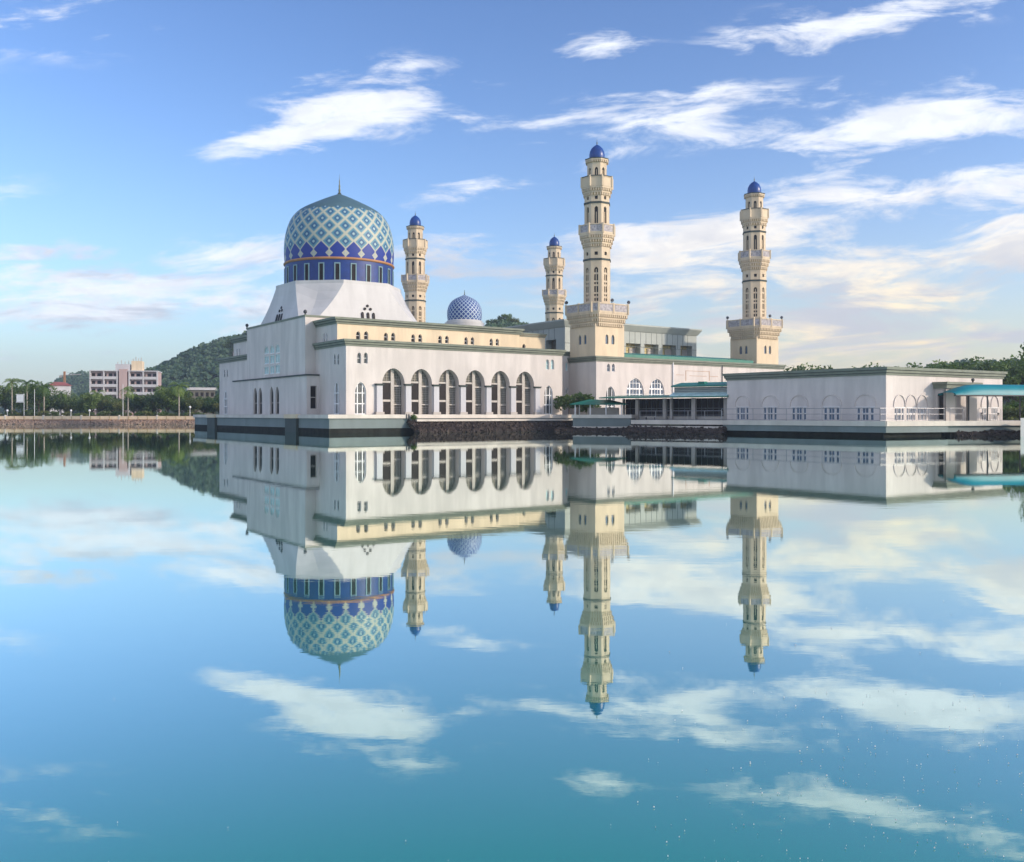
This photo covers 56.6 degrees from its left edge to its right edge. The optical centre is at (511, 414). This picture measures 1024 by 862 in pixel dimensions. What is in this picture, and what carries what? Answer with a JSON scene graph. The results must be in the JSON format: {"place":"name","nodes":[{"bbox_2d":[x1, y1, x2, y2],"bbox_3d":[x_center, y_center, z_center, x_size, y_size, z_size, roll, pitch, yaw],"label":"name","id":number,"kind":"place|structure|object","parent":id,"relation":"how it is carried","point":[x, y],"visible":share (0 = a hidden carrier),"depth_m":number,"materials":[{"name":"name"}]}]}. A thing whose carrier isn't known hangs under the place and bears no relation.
{"place":"outdoors","nodes":[
{"label":"outdoors","id":0,"kind":"place"},
{"bbox_2d":[3,378,87,415],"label":"hill","id":1,"kind":"structure","parent":0,"point":[73,390],"depth_m":793.26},
{"bbox_2d":[0,370,88,412],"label":"hill forest","id":2,"kind":"object","parent":1,"relation":"on","point":[78,379],"visible":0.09,"depth_m":795.87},
{"bbox_2d":[49,382,71,415],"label":"red roof building","id":3,"kind":"structure","parent":0,"point":[63,386],"depth_m":382.55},
{"bbox_2d":[89,357,161,415],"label":"apartment block","id":4,"kind":"structure","parent":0,"point":[137,378],"depth_m":403.69,"materials":[{"name":"paint"}]},
{"bbox_2d":[46,350,219,415],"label":"hill","id":5,"kind":"structure","parent":0,"point":[213,377],"depth_m":485.66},
{"bbox_2d":[73,330,246,412],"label":"hill forest","id":6,"kind":"object","parent":5,"relation":"on","point":[189,363],"visible":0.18,"depth_m":528.02,"materials":[{"name":"plant"}]},
{"bbox_2d":[223,338,232,355],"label":"broadleaf tree","id":7,"kind":"object","parent":5,"relation":"on","point":[228,344],"visible":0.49,"depth_m":468.56,"materials":[{"name":"green plant"}]},
{"bbox_2d":[187,387,216,414],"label":"building","id":8,"kind":"structure","parent":0,"point":[202,392],"depth_m":331.42,"materials":[{"name":"white concrete"}]},
{"bbox_2d":[0,419,679,425],"bbox_3d":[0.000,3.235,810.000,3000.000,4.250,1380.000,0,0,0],"label":"ground","id":9,"kind":"structure","parent":0,"point":[193,419],"depth_m":233.00,"materials":[{"name":"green plant"}]},
{"bbox_2d":[0,385,6,405],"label":"shade tree","id":10,"kind":"object","parent":9,"relation":"on","point":[2,391],"visible":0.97,"depth_m":246.88,"materials":[{"name":"green plant"}]},
{"bbox_2d":[0,389,15,410],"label":"broadleaf tree","id":11,"kind":"object","parent":9,"relation":"on","point":[5,396],"visible":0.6,"depth_m":247.95,"materials":[{"name":"green plant"}]},
{"bbox_2d":[3,378,23,413],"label":"palm tree","id":12,"kind":"object","parent":9,"relation":"on","point":[12,381],"visible":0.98,"depth_m":239.86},
{"bbox_2d":[2,383,25,410],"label":"shade tree","id":13,"kind":"object","parent":9,"relation":"on","point":[16,391],"visible":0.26,"depth_m":261.66,"materials":[{"name":"green plant"}]},
{"bbox_2d":[16,394,23,401],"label":"sign","id":14,"kind":"object","parent":9,"relation":"on","point":[19,397],"visible":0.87,"depth_m":234.47,"materials":[{"name":"white paint"}]},
{"bbox_2d":[4,395,37,411],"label":"broadleaf tree","id":15,"kind":"object","parent":9,"relation":"on","point":[21,405],"visible":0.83,"depth_m":241.75,"materials":[{"name":"green plant"}]},
{"bbox_2d":[17,379,35,409],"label":"palm tree","id":16,"kind":"object","parent":9,"relation":"on","point":[26,383],"visible":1,"depth_m":240.90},
{"bbox_2d":[21,409,33,415],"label":"shrub","id":17,"kind":"object","parent":9,"relation":"on","point":[25,412],"visible":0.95,"depth_m":238.68,"materials":[{"name":"green plant"}]},
{"bbox_2d":[22,381,57,411],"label":"shade tree","id":18,"kind":"object","parent":9,"relation":"on","point":[38,398],"visible":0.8,"depth_m":244.72,"materials":[{"name":"green plant"}]},
{"bbox_2d":[32,382,55,413],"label":"palm tree","id":19,"kind":"object","parent":9,"relation":"on","point":[44,386],"visible":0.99,"depth_m":242.84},
{"bbox_2d":[39,393,58,411],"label":"broadleaf tree","id":20,"kind":"object","parent":9,"relation":"on","point":[47,408],"visible":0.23,"depth_m":251.69,"materials":[{"name":"green plant"}]},
{"bbox_2d":[46,411,58,415],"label":"shrub","id":21,"kind":"object","parent":9,"relation":"on","point":[52,413],"visible":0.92,"depth_m":238.00,"materials":[{"name":"green plant"}]},
{"bbox_2d":[45,397,70,412],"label":"broadleaf tree","id":22,"kind":"object","parent":9,"relation":"on","point":[57,404],"visible":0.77,"depth_m":249.02,"materials":[{"name":"green plant"}]},
{"bbox_2d":[53,390,66,415],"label":"palm tree","id":23,"kind":"object","parent":9,"relation":"on","point":[60,394],"visible":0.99,"depth_m":249.85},
{"bbox_2d":[54,391,80,414],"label":"shade tree","id":24,"kind":"object","parent":9,"relation":"on","point":[72,397],"visible":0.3,"depth_m":267.77,"materials":[{"name":"green plant"}]},
{"bbox_2d":[62,403,73,413],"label":"broadleaf tree","id":25,"kind":"object","parent":9,"relation":"on","point":[66,408],"visible":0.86,"depth_m":247.93,"materials":[{"name":"green plant"}]},
{"bbox_2d":[59,371,80,381],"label":"tower crane","id":26,"kind":"object","parent":9,"relation":"on","point":[64,375],"visible":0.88,"depth_m":519.80,"materials":[{"name":"grey paint"}]},
{"bbox_2d":[68,401,90,413],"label":"broadleaf tree","id":27,"kind":"object","parent":9,"relation":"on","point":[78,406],"visible":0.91,"depth_m":247.44,"materials":[{"name":"green plant"}]},
{"bbox_2d":[79,392,102,412],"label":"broadleaf tree","id":28,"kind":"object","parent":9,"relation":"on","point":[92,402],"visible":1,"depth_m":246.77,"materials":[{"name":"green plant"}]},
{"bbox_2d":[0,415,194,422],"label":"promenade wall","id":29,"kind":"structure","parent":9,"relation":"on","point":[43,417],"depth_m":229.55,"materials":[{"name":"paint"}]},
{"bbox_2d":[89,390,105,413],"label":"palm tree","id":30,"kind":"object","parent":9,"relation":"on","point":[95,393],"visible":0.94,"depth_m":248.88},
{"bbox_2d":[95,397,111,412],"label":"broadleaf tree","id":31,"kind":"object","parent":9,"relation":"on","point":[100,408],"visible":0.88,"depth_m":248.00,"materials":[{"name":"green plant"}]},
{"bbox_2d":[98,398,125,412],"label":"broadleaf tree","id":32,"kind":"object","parent":9,"relation":"on","point":[110,405],"visible":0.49,"depth_m":248.39,"materials":[{"name":"green plant"}]},
{"bbox_2d":[111,399,126,411],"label":"broadleaf tree","id":33,"kind":"object","parent":9,"relation":"on","point":[119,406],"visible":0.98,"depth_m":245.00,"materials":[{"name":"green plant"}]},
{"bbox_2d":[119,386,135,415],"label":"palm tree","id":34,"kind":"object","parent":9,"relation":"on","point":[128,392],"visible":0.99,"depth_m":237.90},
{"bbox_2d":[123,393,144,415],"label":"broadleaf tree","id":35,"kind":"object","parent":9,"relation":"on","point":[133,409],"visible":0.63,"depth_m":249.63,"materials":[{"name":"green plant"}]},
{"bbox_2d":[129,396,157,411],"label":"broadleaf tree","id":36,"kind":"object","parent":9,"relation":"on","point":[134,402],"visible":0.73,"depth_m":247.63,"materials":[{"name":"green plant"}]},
{"bbox_2d":[143,395,175,412],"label":"broadleaf tree","id":37,"kind":"object","parent":9,"relation":"on","point":[154,402],"visible":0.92,"depth_m":245.73,"materials":[{"name":"green plant"}]},
{"bbox_2d":[154,385,183,411],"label":"broadleaf tree","id":38,"kind":"object","parent":9,"relation":"on","point":[166,395],"visible":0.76,"depth_m":245.49,"materials":[{"name":"green plant"}]},
{"bbox_2d":[168,382,189,415],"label":"palm tree","id":39,"kind":"object","parent":9,"relation":"on","point":[180,386],"visible":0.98,"depth_m":237.85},
{"bbox_2d":[173,398,193,412],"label":"broadleaf tree","id":40,"kind":"object","parent":9,"relation":"on","point":[183,406],"visible":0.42,"depth_m":250.44,"materials":[{"name":"green plant"}]},
{"bbox_2d":[175,389,193,414],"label":"shade tree","id":41,"kind":"object","parent":9,"relation":"on","point":[187,394],"visible":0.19,"depth_m":267.56,"materials":[{"name":"green plant"}]},
{"bbox_2d":[185,396,203,412],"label":"broadleaf tree","id":42,"kind":"object","parent":9,"relation":"on","point":[194,404],"visible":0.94,"depth_m":243.54,"materials":[{"name":"green plant"}]},
{"bbox_2d":[195,396,213,414],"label":"broadleaf tree","id":43,"kind":"object","parent":9,"relation":"on","point":[207,398],"visible":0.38,"depth_m":251.13,"materials":[{"name":"green plant"}]},
{"bbox_2d":[202,399,218,413],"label":"broadleaf tree","id":44,"kind":"object","parent":9,"relation":"on","point":[208,405],"visible":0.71,"depth_m":247.26,"materials":[{"name":"green plant"}]},
{"bbox_2d":[797,362,825,369],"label":"shade tree","id":45,"kind":"object","parent":9,"relation":"on","point":[811,367],"depth_m":214.06,"materials":[{"name":"green plant"}]},
{"bbox_2d":[631,420,1019,436],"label":"terrace","id":46,"kind":"structure","parent":9,"relation":"on","point":[872,428],"depth_m":106.16,"materials":[{"name":"grey concrete"}]},
{"bbox_2d":[599,381,727,419],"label":"cafe pavilion","id":47,"kind":"structure","parent":46,"relation":"on","point":[680,404],"depth_m":127.81,"materials":[{"name":"teal glass"}]},
{"bbox_2d":[655,411,720,419],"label":"railing","id":48,"kind":"object","parent":46,"relation":"on","point":[689,419],"visible":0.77,"depth_m":119.85,"materials":[{"name":"grey metal"}]},
{"bbox_2d":[721,408,944,420],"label":"railing","id":49,"kind":"object","parent":46,"relation":"on","point":[840,412],"visible":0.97,"depth_m":105.50,"materials":[{"name":"grey metal"}]},
{"bbox_2d":[722,367,1007,420],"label":"flat building","id":50,"kind":"structure","parent":46,"relation":"on","point":[880,393],"depth_m":110.39,"materials":[{"name":"white paint"}]},
{"bbox_2d":[734,395,749,418],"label":"window","id":51,"kind":"structure","parent":50,"relation":"in","point":[742,409],"depth_m":120.65,"materials":[{"name":"white paint"}]},
{"bbox_2d":[761,395,778,419],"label":"window","id":52,"kind":"structure","parent":50,"relation":"in","point":[771,410],"depth_m":117.06,"materials":[{"name":"white paint"}]},
{"bbox_2d":[789,395,807,419],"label":"window","id":53,"kind":"structure","parent":50,"relation":"in","point":[798,416],"depth_m":113.65,"materials":[{"name":"white paint"}]},
{"bbox_2d":[821,394,841,419],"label":"window","id":54,"kind":"structure","parent":50,"relation":"in","point":[831,416],"depth_m":110.10,"materials":[{"name":"white paint"}]},
{"bbox_2d":[854,394,875,419],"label":"window","id":55,"kind":"structure","parent":50,"relation":"in","point":[864,416],"depth_m":106.58,"materials":[{"name":"white paint"}]},
{"bbox_2d":[893,394,905,419],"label":"window","id":56,"kind":"structure","parent":50,"relation":"in","point":[898,408],"depth_m":105.83,"materials":[{"name":"white paint"}]},
{"bbox_2d":[906,394,916,419],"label":"window","id":57,"kind":"structure","parent":50,"relation":"in","point":[910,410],"depth_m":106.95,"materials":[{"name":"white paint"}]},
{"bbox_2d":[917,395,927,419],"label":"window","id":58,"kind":"structure","parent":50,"relation":"in","point":[920,395],"depth_m":108.00,"materials":[{"name":"white paint"}]},
{"bbox_2d":[939,393,943,419],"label":"door","id":59,"kind":"structure","parent":50,"relation":"in","point":[941,398],"depth_m":108.74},
{"bbox_2d":[981,396,989,419],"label":"window","id":60,"kind":"structure","parent":50,"relation":"in","point":[983,396],"depth_m":114.57,"materials":[{"name":"white paint"}]},
{"bbox_2d":[990,396,998,419],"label":"window","id":61,"kind":"structure","parent":50,"relation":"in","point":[993,396],"depth_m":115.66,"materials":[{"name":"white paint"}]},
{"bbox_2d":[938,384,1023,420],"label":"walkway canopy","id":62,"kind":"object","parent":46,"relation":"on","point":[987,390],"visible":0.98,"depth_m":106.88,"materials":[{"name":"teal metal"}]},
{"bbox_2d":[1002,404,1014,419],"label":"shrub","id":63,"kind":"object","parent":46,"relation":"on","point":[1004,409],"visible":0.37,"depth_m":125.81,"materials":[{"name":"green plant"}]},
{"bbox_2d":[1005,407,1023,419],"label":"shrub","id":64,"kind":"object","parent":46,"relation":"on","point":[1014,413],"visible":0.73,"depth_m":123.73,"materials":[{"name":"green plant"}]},
{"bbox_2d":[925,359,952,368],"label":"shade tree","id":65,"kind":"object","parent":9,"relation":"on","point":[939,362],"visible":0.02,"depth_m":191.26,"materials":[{"name":"green plant"}]},
{"bbox_2d":[936,362,972,369],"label":"broadleaf tree","id":66,"kind":"object","parent":9,"relation":"on","point":[953,366],"visible":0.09,"depth_m":183.16,"materials":[{"name":"green plant"}]},
{"bbox_2d":[949,356,984,369],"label":"shade tree","id":67,"kind":"object","parent":9,"relation":"on","point":[975,364],"visible":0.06,"depth_m":184.16,"materials":[{"name":"green plant"}]},
{"bbox_2d":[967,360,998,370],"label":"broadleaf tree","id":68,"kind":"object","parent":9,"relation":"on","point":[985,366],"visible":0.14,"depth_m":179.77,"materials":[{"name":"green plant"}]},
{"bbox_2d":[980,357,1020,383],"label":"shade tree","id":69,"kind":"object","parent":9,"relation":"on","point":[1005,363],"visible":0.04,"depth_m":183.19,"materials":[{"name":"green plant"}]},
{"bbox_2d":[989,361,1023,402],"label":"broadleaf tree","id":70,"kind":"object","parent":9,"relation":"on","point":[1014,375],"visible":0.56,"depth_m":174.45,"materials":[{"name":"green plant"}]},
{"bbox_2d":[993,353,1023,384],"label":"shade tree","id":71,"kind":"object","parent":9,"relation":"on","point":[1016,362],"visible":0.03,"depth_m":181.89,"materials":[{"name":"green plant"}]},
{"bbox_2d":[0,424,1023,861],"bbox_3d":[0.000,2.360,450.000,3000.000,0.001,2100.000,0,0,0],"label":"lake water","id":72,"kind":"structure","parent":0,"point":[434,646],"depth_m":9.66,"materials":[{"name":"blue liquid"}]},
{"bbox_2d":[0,419,194,423],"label":"riprap bank","id":73,"kind":"structure","parent":72,"relation":"in","point":[94,421],"depth_m":228.48,"materials":[{"name":"stone"}]},
{"bbox_2d":[193,414,572,432],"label":"terrace","id":74,"kind":"structure","parent":72,"relation":"in","point":[341,423],"depth_m":127.57,"materials":[{"name":"grey concrete"}]},
{"bbox_2d":[216,174,785,414],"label":"mosque","id":75,"kind":"structure","parent":74,"relation":"on","point":[340,330],"depth_m":142.65,"materials":[{"name":"white paint"}]},
{"bbox_2d":[224,391,227,413],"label":"window","id":76,"kind":"structure","parent":75,"relation":"in","point":[225,395],"depth_m":164.79,"materials":[{"name":"glass"}]},
{"bbox_2d":[254,389,256,413],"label":"window","id":77,"kind":"structure","parent":75,"relation":"in","point":[255,399],"depth_m":147.22,"materials":[{"name":"glass"}]},
{"bbox_2d":[259,389,261,413],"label":"window","id":78,"kind":"structure","parent":75,"relation":"in","point":[260,399],"depth_m":145.36,"materials":[{"name":"glass"}]},
{"bbox_2d":[271,389,272,413],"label":"window","id":79,"kind":"structure","parent":75,"relation":"in","point":[272,389],"depth_m":141.02,"materials":[{"name":"glass"}]},
{"bbox_2d":[277,388,278,413],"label":"window","id":80,"kind":"structure","parent":75,"relation":"in","point":[277,388],"depth_m":138.96,"materials":[{"name":"glass"}]},
{"bbox_2d":[310,386,315,408],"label":"window","id":81,"kind":"structure","parent":75,"relation":"in","point":[312,388],"depth_m":130.04,"materials":[{"name":"glass"}]},
{"bbox_2d":[334,382,338,413],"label":"window","id":82,"kind":"structure","parent":75,"relation":"in","point":[336,389],"depth_m":125.74,"materials":[{"name":"glass"}]},
{"bbox_2d":[355,382,365,413],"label":"window","id":83,"kind":"structure","parent":75,"relation":"in","point":[360,394],"depth_m":124.58,"materials":[{"name":"glass"}]},
{"bbox_2d":[401,213,428,321],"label":"minaret","id":84,"kind":"object","parent":75,"relation":"on","point":[415,281],"visible":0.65,"depth_m":198.80,"materials":[{"name":"concrete"}]},
{"bbox_2d":[544,386,551,413],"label":"window","id":85,"kind":"structure","parent":75,"relation":"in","point":[548,393],"depth_m":143.14,"materials":[{"name":"glass"}]},
{"bbox_2d":[542,235,566,320],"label":"minaret","id":86,"kind":"object","parent":75,"relation":"on","point":[554,294],"visible":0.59,"depth_m":222.81,"materials":[{"name":"concrete"}]},
{"bbox_2d":[565,142,629,357],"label":"minaret","id":87,"kind":"object","parent":75,"relation":"on","point":[596,319],"visible":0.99,"depth_m":146.13,"materials":[{"name":"beige paint"}]},
{"bbox_2d":[503,319,701,356],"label":"grey hall","id":88,"kind":"structure","parent":75,"relation":"on","point":[649,339],"depth_m":170.86,"materials":[{"name":"white paint"}]},
{"bbox_2d":[606,387,613,407],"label":"window","id":89,"kind":"structure","parent":75,"relation":"in","point":[610,392],"depth_m":145.50,"materials":[{"name":"glass"}]},
{"bbox_2d":[626,378,642,395],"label":"window","id":90,"kind":"structure","parent":75,"relation":"in","point":[634,387],"depth_m":148.52,"materials":[{"name":"glass"}]},
{"bbox_2d":[649,379,663,394],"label":"window","id":91,"kind":"structure","parent":75,"relation":"in","point":[656,388],"depth_m":151.33,"materials":[{"name":"glass"}]},
{"bbox_2d":[726,179,782,363],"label":"minaret","id":92,"kind":"object","parent":75,"relation":"on","point":[754,332],"visible":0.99,"depth_m":169.35,"materials":[{"name":"concrete"}]},
{"bbox_2d":[553,393,574,414],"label":"shrub","id":93,"kind":"object","parent":74,"relation":"on","point":[563,402],"visible":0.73,"depth_m":142.43,"materials":[{"name":"green plant"}]},
{"bbox_2d":[406,419,572,432],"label":"riprap bank","id":94,"kind":"structure","parent":72,"relation":"in","point":[455,426],"depth_m":130.87,"materials":[{"name":"stone"}]},
{"bbox_2d":[415,419,572,420],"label":"concrete ledge","id":95,"kind":"object","parent":94,"relation":"on","point":[493,419],"visible":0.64,"depth_m":132.94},
{"bbox_2d":[554,427,625,431],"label":"riprap bank","id":96,"kind":"structure","parent":72,"relation":"in","point":[583,429],"depth_m":130.55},
{"bbox_2d":[571,415,642,428],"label":"kiosk platform","id":97,"kind":"structure","parent":72,"relation":"in","point":[604,421],"depth_m":131.24,"materials":[{"name":"grey concrete"}]},
{"bbox_2d":[568,391,594,414],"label":"shrub","id":98,"kind":"object","parent":97,"relation":"on","point":[579,396],"visible":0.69,"depth_m":139.60,"materials":[{"name":"green plant"}]},
{"bbox_2d":[576,398,601,412],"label":"shrub","id":99,"kind":"object","parent":97,"relation":"on","point":[592,406],"visible":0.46,"depth_m":139.33,"materials":[{"name":"green plant"}]},
{"bbox_2d":[570,399,627,414],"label":"kiosk","id":100,"kind":"object","parent":97,"relation":"on","point":[603,411],"visible":0.93,"depth_m":134.88,"materials":[{"name":"green metal"}]},
{"bbox_2d":[621,424,726,433],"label":"riprap bank","id":101,"kind":"structure","parent":72,"relation":"in","point":[673,430],"depth_m":118.42,"materials":[{"name":"stone"}]},
{"bbox_2d":[954,429,1019,435],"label":"riprap bank","id":102,"kind":"structure","parent":72,"relation":"in","point":[991,432],"depth_m":106.18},
{"bbox_2d":[1020,418,1023,435],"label":"mooring block","id":103,"kind":"structure","parent":72,"relation":"in","point":[1021,426],"depth_m":103.02,"materials":[{"name":"white paint"}]},
{"bbox_2d":[0,0,1023,413],"label":"sky","id":104,"kind":"structure","parent":0,"point":[158,158],"materials":[{"name":"blue"}]},
{"bbox_2d":[108,600,1023,861],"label":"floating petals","id":105,"kind":"object","parent":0,"point":[850,786],"visible":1,"depth_m":5.96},
{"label":"back hill","id":106,"kind":"structure","parent":0,"visible":0},
{"bbox_2d":[484,318,527,326],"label":"back hill forest","id":107,"kind":"object","parent":106,"relation":"on","point":[502,323],"visible":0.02,"depth_m":402.03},
{"bbox_2d":[501,314,511,322],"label":"broadleaf tree","id":108,"kind":"object","parent":106,"relation":"on","point":[507,317],"visible":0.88,"depth_m":413.27,"materials":[{"name":"green plant"}]},
{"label":"right hill","id":109,"kind":"structure","parent":0,"visible":0},
{"bbox_2d":[919,358,1022,405],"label":"hill forest","id":110,"kind":"object","parent":109,"relation":"on","point":[967,360],"depth_m":409.00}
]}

